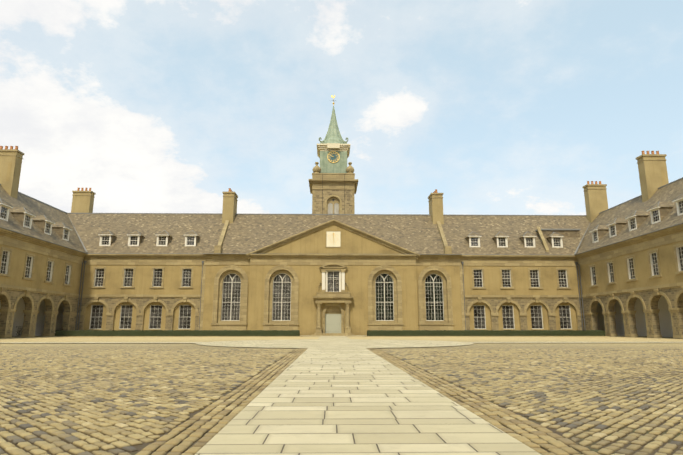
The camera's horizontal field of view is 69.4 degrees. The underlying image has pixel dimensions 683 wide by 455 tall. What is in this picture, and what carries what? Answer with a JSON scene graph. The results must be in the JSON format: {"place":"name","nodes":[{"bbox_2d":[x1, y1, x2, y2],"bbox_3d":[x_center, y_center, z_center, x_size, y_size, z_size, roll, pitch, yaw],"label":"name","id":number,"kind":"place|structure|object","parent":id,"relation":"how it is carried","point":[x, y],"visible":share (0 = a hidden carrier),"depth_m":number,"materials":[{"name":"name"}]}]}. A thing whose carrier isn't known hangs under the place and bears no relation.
{"place":"outdoors","nodes":[
{"label":"outdoors","id":0,"kind":"place"},
{"bbox_2d":[0,335,682,454],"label":"paving","id":1,"kind":"structure","parent":0,"point":[332,395],"depth_m":5.89,"materials":[{"name":"beige stone"}]},
{"bbox_2d":[67,188,589,335],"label":"building","id":2,"kind":"structure","parent":1,"relation":"on","point":[230,268],"depth_m":61.89,"materials":[{"name":"beige stone"}]},
{"bbox_2d":[308,95,357,213],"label":"tower","id":3,"kind":"structure","parent":2,"relation":"on","point":[333,183],"depth_m":70.73,"materials":[{"name":"beige stone"}]},
{"bbox_2d":[0,348,682,454],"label":"setts","id":4,"kind":"structure","parent":1,"relation":"on","point":[131,400],"depth_m":7.80,"materials":[{"name":"beige stone"}]},
{"bbox_2d":[0,336,682,349],"bbox_3d":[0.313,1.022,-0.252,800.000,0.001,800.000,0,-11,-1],"label":"ground","id":5,"kind":"structure","parent":0,"point":[55,346],"depth_m":32.01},
{"bbox_2d":[0,146,95,337],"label":"wing","id":6,"kind":"structure","parent":5,"relation":"on","point":[43,253],"depth_m":54.58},
{"bbox_2d":[52,336,608,336],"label":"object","id":7,"kind":"structure","parent":5,"relation":"on","point":[300,336],"depth_m":54.31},
{"bbox_2d":[55,330,299,335],"bbox_3d":[-18.054,11.762,54.833,26.781,0.720,1.108,0,-11,-1],"label":"hedge","id":8,"kind":"object","parent":7,"relation":"on","point":[177,333],"visible":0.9,"depth_m":54.38,"materials":[{"name":"green plant"}]},
{"bbox_2d":[367,330,605,335],"bbox_3d":[16.238,11.909,55.555,26.787,0.718,1.112,0,-11,-1],"label":"hedge","id":9,"kind":"object","parent":7,"relation":"on","point":[486,333],"visible":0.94,"depth_m":55.10,"materials":[{"name":"green plant"}]},
{"bbox_2d":[574,151,682,338],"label":"wing","id":10,"kind":"structure","parent":5,"relation":"on","point":[629,255],"depth_m":53.37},
{"bbox_2d":[0,0,682,214],"label":"sky","id":11,"kind":"structure","parent":0,"point":[496,107],"materials":[{"name":"blue"}]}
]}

